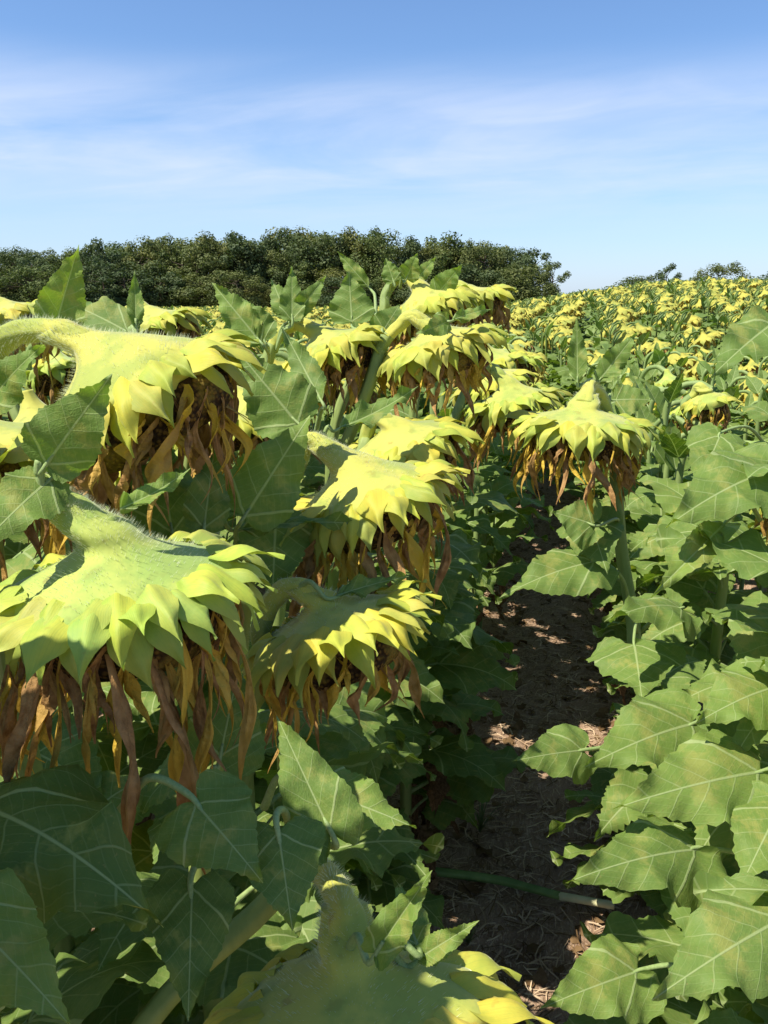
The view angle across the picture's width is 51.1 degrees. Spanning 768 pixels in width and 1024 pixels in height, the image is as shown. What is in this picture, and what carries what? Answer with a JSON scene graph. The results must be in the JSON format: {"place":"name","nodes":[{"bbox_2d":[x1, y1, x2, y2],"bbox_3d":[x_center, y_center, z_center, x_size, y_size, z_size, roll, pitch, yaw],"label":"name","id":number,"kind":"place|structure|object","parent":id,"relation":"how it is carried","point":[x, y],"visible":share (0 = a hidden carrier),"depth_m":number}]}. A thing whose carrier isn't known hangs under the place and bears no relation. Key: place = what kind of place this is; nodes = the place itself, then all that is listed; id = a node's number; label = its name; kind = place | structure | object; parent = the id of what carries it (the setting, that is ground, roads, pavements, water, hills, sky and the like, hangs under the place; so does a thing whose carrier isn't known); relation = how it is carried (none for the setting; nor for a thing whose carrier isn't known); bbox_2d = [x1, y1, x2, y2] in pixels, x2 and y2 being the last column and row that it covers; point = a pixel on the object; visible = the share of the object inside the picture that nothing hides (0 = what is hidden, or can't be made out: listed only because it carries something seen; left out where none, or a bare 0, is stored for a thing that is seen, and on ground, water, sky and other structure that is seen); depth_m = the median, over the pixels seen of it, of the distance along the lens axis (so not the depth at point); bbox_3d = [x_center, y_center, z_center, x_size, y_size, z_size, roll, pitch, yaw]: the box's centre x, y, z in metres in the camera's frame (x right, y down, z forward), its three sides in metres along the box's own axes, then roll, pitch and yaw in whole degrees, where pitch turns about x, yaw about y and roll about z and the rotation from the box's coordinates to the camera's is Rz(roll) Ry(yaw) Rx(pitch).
{"place":"outdoors","nodes":[
{"label":"outdoors","id":0,"kind":"place"},
{"bbox_2d":[0,0,767,297],"label":"sky","id":1,"kind":"structure","parent":0,"point":[614,140]},
{"bbox_2d":[84,354,766,1023],"bbox_3d":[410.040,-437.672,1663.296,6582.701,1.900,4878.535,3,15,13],"label":"ground","id":2,"kind":"structure","parent":0,"point":[528,936],"depth_m":2.59},
{"bbox_2d":[0,245,34,292],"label":"tree","id":3,"kind":"object","parent":2,"relation":"on","point":[5,257],"visible":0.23,"depth_m":104.62},
{"bbox_2d":[0,263,57,301],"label":"tree","id":4,"kind":"object","parent":2,"relation":"on","point":[26,272],"visible":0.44,"depth_m":95.06},
{"bbox_2d":[7,250,52,297],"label":"tree","id":5,"kind":"object","parent":2,"relation":"on","point":[22,261],"visible":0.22,"depth_m":101.11},
{"bbox_2d":[0,297,83,754],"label":"sunflower","id":6,"kind":"object","parent":2,"relation":"on","point":[9,308],"visible":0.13,"depth_m":2.03},
{"bbox_2d":[0,420,104,957],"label":"sunflower","id":7,"kind":"object","parent":2,"relation":"on","point":[16,458],"visible":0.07,"depth_m":1.14},
{"bbox_2d":[2,343,121,709],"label":"sunflower","id":8,"kind":"object","parent":2,"relation":"on","point":[46,392],"visible":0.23,"depth_m":2.61},
{"bbox_2d":[47,246,101,280],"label":"tree","id":9,"kind":"object","parent":2,"relation":"on","point":[59,260],"visible":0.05,"depth_m":103.47},
{"bbox_2d":[0,388,149,827],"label":"sunflower","id":10,"kind":"object","parent":2,"relation":"on","point":[31,403],"visible":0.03,"depth_m":1.62},
{"bbox_2d":[4,471,170,777],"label":"sunflower","id":11,"kind":"object","parent":2,"relation":"on","point":[148,762],"depth_m":2.01},
{"bbox_2d":[72,247,113,301],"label":"tree","id":12,"kind":"object","parent":2,"relation":"on","point":[93,256],"visible":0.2,"depth_m":102.33},
{"bbox_2d":[82,262,128,302],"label":"tree","id":13,"kind":"object","parent":2,"relation":"on","point":[110,291],"visible":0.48,"depth_m":96.85},
{"bbox_2d":[82,237,128,285],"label":"tree","id":14,"kind":"object","parent":2,"relation":"on","point":[115,255],"visible":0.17,"depth_m":102.72},
{"bbox_2d":[96,262,148,306],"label":"tree","id":15,"kind":"object","parent":2,"relation":"on","point":[124,293],"visible":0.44,"depth_m":99.93},
{"bbox_2d":[0,245,266,1023],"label":"sunflower","id":16,"kind":"object","parent":2,"relation":"on","point":[166,393],"visible":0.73,"depth_m":0.81},
{"bbox_2d":[109,259,168,295],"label":"tree","id":17,"kind":"object","parent":2,"relation":"on","point":[127,269],"visible":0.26,"depth_m":104.38},
{"bbox_2d":[120,247,163,287],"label":"tree","id":18,"kind":"object","parent":2,"relation":"on","point":[148,254],"visible":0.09,"depth_m":106.80},
{"bbox_2d":[0,374,284,1023],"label":"sunflower","id":19,"kind":"object","parent":2,"relation":"on","point":[116,601],"visible":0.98,"depth_m":0.63},
{"bbox_2d":[116,234,184,283],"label":"tree","id":20,"kind":"object","parent":2,"relation":"on","point":[148,244],"visible":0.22,"depth_m":109.59},
{"bbox_2d":[128,271,189,306],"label":"tree","id":21,"kind":"object","parent":2,"relation":"on","point":[155,297],"visible":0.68,"depth_m":102.70},
{"bbox_2d":[125,301,225,706],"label":"sunflower","id":22,"kind":"object","parent":2,"relation":"on","point":[183,321],"visible":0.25,"depth_m":2.09},
{"bbox_2d":[158,237,195,304],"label":"tree","id":23,"kind":"object","parent":2,"relation":"on","point":[165,255],"visible":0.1,"depth_m":107.96},
{"bbox_2d":[163,235,233,303],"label":"tree","id":24,"kind":"object","parent":2,"relation":"on","point":[193,252],"visible":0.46,"depth_m":105.26},
{"bbox_2d":[168,272,235,306],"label":"tree","id":25,"kind":"object","parent":2,"relation":"on","point":[187,294],"visible":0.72,"depth_m":102.41},
{"bbox_2d":[91,385,321,872],"bbox_3d":[-0.414,0.438,1.853,0.609,1.493,0.551,3,15,13],"label":"sunflower","id":26,"kind":"object","parent":2,"relation":"on","point":[145,850],"visible":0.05,"depth_m":1.79},
{"bbox_2d":[187,231,231,284],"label":"tree","id":27,"kind":"object","parent":2,"relation":"on","point":[212,240],"visible":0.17,"depth_m":107.33},
{"bbox_2d":[199,233,265,286],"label":"tree","id":28,"kind":"object","parent":2,"relation":"on","point":[248,254],"visible":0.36,"depth_m":107.11},
{"bbox_2d":[202,269,269,305],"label":"tree","id":29,"kind":"object","parent":2,"relation":"on","point":[238,276],"visible":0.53,"depth_m":102.45},
{"bbox_2d":[220,441,264,595],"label":"sunflower","id":30,"kind":"object","parent":2,"relation":"on","point":[225,533],"depth_m":2.77},
{"bbox_2d":[219,230,269,295],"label":"tree","id":31,"kind":"object","parent":2,"relation":"on","point":[256,271],"visible":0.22,"depth_m":107.69},
{"bbox_2d":[240,282,271,307],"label":"tree","id":32,"kind":"object","parent":2,"relation":"on","point":[263,295],"visible":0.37,"depth_m":106.42},
{"bbox_2d":[73,571,443,1023],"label":"sunflower","id":33,"kind":"object","parent":2,"relation":"on","point":[322,649],"visible":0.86,"depth_m":0.91},
{"bbox_2d":[229,240,290,297],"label":"tree","id":34,"kind":"object","parent":2,"relation":"on","point":[276,258],"visible":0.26,"depth_m":108.80},
{"bbox_2d":[243,263,289,305],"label":"tree","id":35,"kind":"object","parent":2,"relation":"on","point":[279,278],"visible":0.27,"depth_m":108.05},
{"bbox_2d":[149,267,388,803],"bbox_3d":[-0.317,0.352,1.763,0.646,1.713,0.716,3,15,13],"label":"sunflower","id":36,"kind":"object","parent":2,"relation":"on","point":[324,358],"visible":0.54,"depth_m":1.59},
{"bbox_2d":[227,326,324,609],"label":"sunflower","id":37,"kind":"object","parent":2,"relation":"on","point":[315,466],"visible":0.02,"depth_m":3.27},
{"bbox_2d":[82,355,470,1023],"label":"sunflower","id":38,"kind":"object","parent":2,"relation":"on","point":[354,509],"visible":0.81,"depth_m":1.05},
{"bbox_2d":[257,229,310,280],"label":"tree","id":39,"kind":"object","parent":2,"relation":"on","point":[281,242],"visible":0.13,"depth_m":112.06},
{"bbox_2d":[267,259,317,293],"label":"tree","id":40,"kind":"object","parent":2,"relation":"on","point":[298,274],"visible":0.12,"depth_m":106.57},
{"bbox_2d":[263,225,331,282],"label":"tree","id":41,"kind":"object","parent":2,"relation":"on","point":[309,236],"visible":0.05,"depth_m":112.45},
{"bbox_2d":[276,232,347,288],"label":"tree","id":42,"kind":"object","parent":2,"relation":"on","point":[299,245],"visible":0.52,"depth_m":108.05},
{"bbox_2d":[301,268,345,307],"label":"tree","id":43,"kind":"object","parent":2,"relation":"on","point":[330,273],"visible":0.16,"depth_m":106.33},
{"bbox_2d":[163,413,484,913],"bbox_3d":[-0.141,0.516,1.690,0.667,1.482,0.494,3,15,13],"label":"sunflower","id":44,"kind":"object","parent":2,"relation":"on","point":[430,438],"visible":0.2,"depth_m":1.46},
{"bbox_2d":[300,378,349,486],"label":"sunflower","id":45,"kind":"object","parent":2,"relation":"on","point":[306,481],"visible":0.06,"depth_m":3.54},
{"bbox_2d":[299,382,379,582],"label":"sunflower","id":46,"kind":"object","parent":2,"relation":"on","point":[305,491],"visible":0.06,"depth_m":3.87},
{"bbox_2d":[313,231,367,286],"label":"tree","id":47,"kind":"object","parent":2,"relation":"on","point":[337,240],"visible":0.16,"depth_m":111.04},
{"bbox_2d":[131,806,553,1023],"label":"sunflower","id":48,"kind":"object","parent":2,"relation":"on","point":[395,961],"visible":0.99,"depth_m":0.63},
{"bbox_2d":[312,275,376,307],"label":"tree","id":49,"kind":"object","parent":2,"relation":"on","point":[328,298],"visible":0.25,"depth_m":102.22},
{"bbox_2d":[339,226,378,277],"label":"tree","id":50,"kind":"object","parent":2,"relation":"on","point":[352,236],"visible":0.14,"depth_m":111.43},
{"bbox_2d":[259,253,479,711],"bbox_3d":[-0.067,0.235,2.163,0.594,1.776,0.527,3,15,13],"label":"sunflower","id":51,"kind":"object","parent":2,"relation":"on","point":[423,297],"visible":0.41,"depth_m":1.95},
{"bbox_2d":[349,225,403,299],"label":"tree","id":52,"kind":"object","parent":2,"relation":"on","point":[375,241],"visible":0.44,"depth_m":108.02},
{"bbox_2d":[254,251,510,929],"bbox_3d":[-0.117,0.343,1.707,0.691,1.741,0.546,3,15,13],"label":"sunflower","id":53,"kind":"object","parent":2,"relation":"on","point":[439,347],"visible":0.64,"depth_m":1.63},
{"bbox_2d":[369,280,407,306],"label":"tree","id":54,"kind":"object","parent":2,"relation":"on","point":[396,302],"visible":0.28,"depth_m":104.89},
{"bbox_2d":[363,234,423,279],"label":"tree","id":55,"kind":"object","parent":2,"relation":"on","point":[402,252],"visible":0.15,"depth_m":110.62},
{"bbox_2d":[374,264,517,828],"bbox_3d":[0.143,0.178,2.381,0.529,1.724,0.524,3,15,13],"label":"sunflower","id":56,"kind":"object","parent":2,"relation":"on","point":[494,298],"visible":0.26,"depth_m":2.24},
{"bbox_2d":[425,240,466,269],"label":"tree","id":57,"kind":"object","parent":2,"relation":"on","point":[436,247],"visible":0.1,"depth_m":111.41},
{"bbox_2d":[357,360,538,734],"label":"sunflower","id":58,"kind":"object","parent":2,"relation":"on","point":[494,500],"visible":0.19,"depth_m":2.71},
{"bbox_2d":[425,230,482,269],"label":"tree","id":59,"kind":"object","parent":2,"relation":"on","point":[450,240],"visible":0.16,"depth_m":110.87},
{"bbox_2d":[377,343,533,625],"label":"sunflower","id":60,"kind":"object","parent":2,"relation":"on","point":[504,358],"visible":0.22,"depth_m":3.11},
{"bbox_2d":[157,276,767,417],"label":"sunflower field","id":61,"kind":"structure","parent":2,"relation":"on","point":[700,312],"depth_m":13.33},
{"bbox_2d":[446,240,503,280],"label":"tree","id":62,"kind":"object","parent":2,"relation":"on","point":[478,262],"visible":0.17,"depth_m":111.59},
{"bbox_2d":[452,263,504,286],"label":"tree","id":63,"kind":"object","parent":2,"relation":"on","point":[467,275],"visible":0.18,"depth_m":103.83},
{"bbox_2d":[385,363,572,889],"bbox_3d":[0.114,0.350,2.118,0.675,1.621,0.540,3,15,13],"label":"sunflower","id":64,"kind":"object","parent":2,"relation":"on","point":[468,771],"visible":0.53,"depth_m":2.10},
{"bbox_2d":[457,798,507,831],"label":"weed","id":65,"kind":"object","parent":2,"relation":"on","point":[480,817],"visible":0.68,"depth_m":2.49},
{"bbox_2d":[457,238,508,285],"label":"tree","id":66,"kind":"object","parent":2,"relation":"on","point":[485,251],"visible":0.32,"depth_m":109.39},
{"bbox_2d":[418,336,552,640],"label":"sunflower","id":67,"kind":"object","parent":2,"relation":"on","point":[506,572],"visible":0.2,"depth_m":3.55},
{"bbox_2d":[437,355,542,568],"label":"sunflower","id":68,"kind":"object","parent":2,"relation":"on","point":[494,561],"visible":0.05,"depth_m":4.51},
{"bbox_2d":[479,245,517,288],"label":"tree","id":69,"kind":"object","parent":2,"relation":"on","point":[504,259],"visible":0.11,"depth_m":112.72},
{"bbox_2d":[452,382,548,594],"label":"sunflower","id":70,"kind":"object","parent":2,"relation":"on","point":[527,537],"visible":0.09,"depth_m":4.21},
{"bbox_2d":[451,433,554,628],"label":"sunflower","id":71,"kind":"object","parent":2,"relation":"on","point":[510,523],"visible":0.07,"depth_m":3.93},
{"bbox_2d":[465,335,546,511],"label":"sunflower","id":72,"kind":"object","parent":2,"relation":"on","point":[516,347],"visible":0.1,"depth_m":5.21},
{"bbox_2d":[481,275,540,302],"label":"tree","id":73,"kind":"object","parent":2,"relation":"on","point":[503,281],"visible":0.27,"depth_m":102.66},
{"bbox_2d":[488,376,546,529],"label":"sunflower","id":74,"kind":"object","parent":2,"relation":"on","point":[531,523],"visible":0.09,"depth_m":5.08},
{"bbox_2d":[478,262,557,300],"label":"tree","id":75,"kind":"object","parent":2,"relation":"on","point":[527,271],"visible":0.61,"depth_m":102.30},
{"bbox_2d":[499,247,540,292],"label":"tree","id":76,"kind":"object","parent":2,"relation":"on","point":[519,256],"visible":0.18,"depth_m":110.95},
{"bbox_2d":[435,867,614,909],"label":"fallen stalk","id":77,"kind":"object","parent":2,"relation":"on","point":[504,881],"visible":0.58,"depth_m":2.23},
{"bbox_2d":[509,247,554,293],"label":"tree","id":78,"kind":"object","parent":2,"relation":"on","point":[545,256],"visible":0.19,"depth_m":109.66},
{"bbox_2d":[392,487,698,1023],"bbox_3d":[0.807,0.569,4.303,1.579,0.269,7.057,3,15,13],"label":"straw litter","id":79,"kind":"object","parent":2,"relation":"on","point":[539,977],"visible":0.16,"depth_m":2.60},
{"bbox_2d":[539,260,571,297],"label":"tree","id":80,"kind":"object","parent":2,"relation":"on","point":[547,275],"visible":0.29,"depth_m":104.31},
{"bbox_2d":[544,335,593,464],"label":"sunflower","id":81,"kind":"object","parent":2,"relation":"on","point":[563,341],"visible":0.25,"depth_m":8.06},
{"bbox_2d":[545,361,598,499],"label":"sunflower","id":82,"kind":"object","parent":2,"relation":"on","point":[565,382],"visible":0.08,"depth_m":6.75},
{"bbox_2d":[548,345,603,480],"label":"sunflower","id":83,"kind":"object","parent":2,"relation":"on","point":[563,371],"visible":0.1,"depth_m":7.37},
{"bbox_2d":[553,354,598,495],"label":"sunflower","id":84,"kind":"object","parent":2,"relation":"on","point":[593,359],"visible":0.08,"depth_m":7.15},
{"bbox_2d":[554,364,631,498],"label":"sunflower","id":85,"kind":"object","parent":2,"relation":"on","point":[607,387],"visible":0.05,"depth_m":5.36},
{"bbox_2d":[498,318,706,903],"bbox_3d":[0.602,0.422,1.720,0.755,1.629,0.679,3,15,13],"label":"sunflower","id":86,"kind":"object","parent":2,"relation":"on","point":[588,426],"visible":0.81,"depth_m":1.53},
{"bbox_2d":[568,372,655,521],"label":"sunflower","id":87,"kind":"object","parent":2,"relation":"on","point":[613,383],"visible":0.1,"depth_m":5.09},
{"bbox_2d":[613,275,659,288],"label":"tree","id":88,"kind":"object","parent":2,"relation":"on","point":[628,280],"visible":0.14,"depth_m":92.00},
{"bbox_2d":[587,414,686,694],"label":"sunflower","id":89,"kind":"object","parent":2,"relation":"on","point":[606,501],"visible":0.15,"depth_m":3.11},
{"bbox_2d":[578,356,695,612],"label":"sunflower","id":90,"kind":"object","parent":2,"relation":"on","point":[665,380],"visible":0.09,"depth_m":4.10},
{"bbox_2d":[511,441,767,997],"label":"sunflower","id":91,"kind":"object","parent":2,"relation":"on","point":[655,728],"visible":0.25,"depth_m":1.15},
{"bbox_2d":[576,373,714,614],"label":"sunflower","id":92,"kind":"object","parent":2,"relation":"on","point":[603,598],"visible":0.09,"depth_m":3.50},
{"bbox_2d":[611,399,681,608],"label":"sunflower","id":93,"kind":"object","parent":2,"relation":"on","point":[644,412],"visible":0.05,"depth_m":3.31},
{"bbox_2d":[627,330,672,378],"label":"sunflower","id":94,"kind":"object","parent":2,"relation":"on","point":[642,338],"visible":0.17,"depth_m":8.04},
{"bbox_2d":[539,656,767,1023],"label":"sunflower","id":95,"kind":"object","parent":2,"relation":"on","point":[722,947],"visible":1,"depth_m":0.88},
{"bbox_2d":[576,371,733,690],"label":"sunflower","id":96,"kind":"object","parent":2,"relation":"on","point":[672,391],"visible":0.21,"depth_m":2.88},
{"bbox_2d":[581,425,733,704],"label":"sunflower","id":97,"kind":"object","parent":2,"relation":"on","point":[620,630],"visible":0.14,"depth_m":2.82},
{"bbox_2d":[602,416,718,622],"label":"sunflower","id":98,"kind":"object","parent":2,"relation":"on","point":[644,513],"visible":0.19,"depth_m":2.51},
{"bbox_2d":[563,524,767,1023],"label":"sunflower","id":99,"kind":"object","parent":2,"relation":"on","point":[711,785],"visible":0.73,"depth_m":0.98},
{"bbox_2d":[655,263,681,280],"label":"tree","id":100,"kind":"object","parent":2,"relation":"on","point":[662,277],"visible":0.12,"depth_m":93.62},
{"bbox_2d":[651,342,694,381],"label":"sunflower","id":101,"kind":"object","parent":2,"relation":"on","point":[673,358],"visible":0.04,"depth_m":7.11},
{"bbox_2d":[653,343,696,377],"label":"sunflower","id":102,"kind":"object","parent":2,"relation":"on","point":[658,355],"visible":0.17,"depth_m":6.88},
{"bbox_2d":[588,441,767,755],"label":"sunflower","id":103,"kind":"object","parent":2,"relation":"on","point":[719,579],"visible":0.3,"depth_m":2.11},
{"bbox_2d":[602,413,767,702],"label":"sunflower","id":104,"kind":"object","parent":2,"relation":"on","point":[669,493],"visible":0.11,"depth_m":2.33},
{"bbox_2d":[664,356,716,470],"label":"sunflower","id":105,"kind":"object","parent":2,"relation":"on","point":[681,362],"visible":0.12,"depth_m":6.38},
{"bbox_2d":[678,382,759,664],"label":"sunflower","id":106,"kind":"object","parent":2,"relation":"on","point":[701,403],"visible":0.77,"depth_m":2.41},
{"bbox_2d":[696,362,741,391],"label":"sunflower","id":107,"kind":"object","parent":2,"relation":"on","point":[702,372],"visible":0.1,"depth_m":6.14},
{"bbox_2d":[688,260,753,281],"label":"tree","id":108,"kind":"object","parent":2,"relation":"on","point":[717,270],"visible":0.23,"depth_m":110.14},
{"bbox_2d":[685,305,767,665],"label":"sunflower","id":109,"kind":"object","parent":2,"relation":"on","point":[747,334],"visible":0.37,"depth_m":1.50},
{"bbox_2d":[687,363,767,470],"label":"sunflower","id":110,"kind":"object","parent":2,"relation":"on","point":[733,376],"visible":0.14,"depth_m":5.29},
{"bbox_2d":[713,387,763,521],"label":"sunflower","id":111,"kind":"object","parent":2,"relation":"on","point":[735,392],"visible":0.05,"depth_m":5.03},
{"bbox_2d":[716,370,767,438],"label":"sunflower","id":112,"kind":"object","parent":2,"relation":"on","point":[721,383],"visible":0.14,"depth_m":5.49},
{"bbox_2d":[718,391,767,575],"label":"sunflower","id":113,"kind":"object","parent":2,"relation":"on","point":[749,400],"visible":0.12,"depth_m":4.88},
{"bbox_2d":[719,356,767,433],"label":"sunflower","id":114,"kind":"object","parent":2,"relation":"on","point":[751,366],"visible":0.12,"depth_m":7.05},
{"bbox_2d":[722,375,767,589],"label":"sunflower","id":115,"kind":"object","parent":2,"relation":"on","point":[754,384],"visible":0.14,"depth_m":4.60},
{"bbox_2d":[738,401,767,591],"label":"sunflower","id":116,"kind":"object","parent":2,"relation":"on","point":[758,411],"visible":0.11,"depth_m":4.10},
{"bbox_2d":[741,386,767,590],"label":"sunflower","id":117,"kind":"object","parent":2,"relation":"on","point":[748,518],"visible":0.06,"depth_m":4.49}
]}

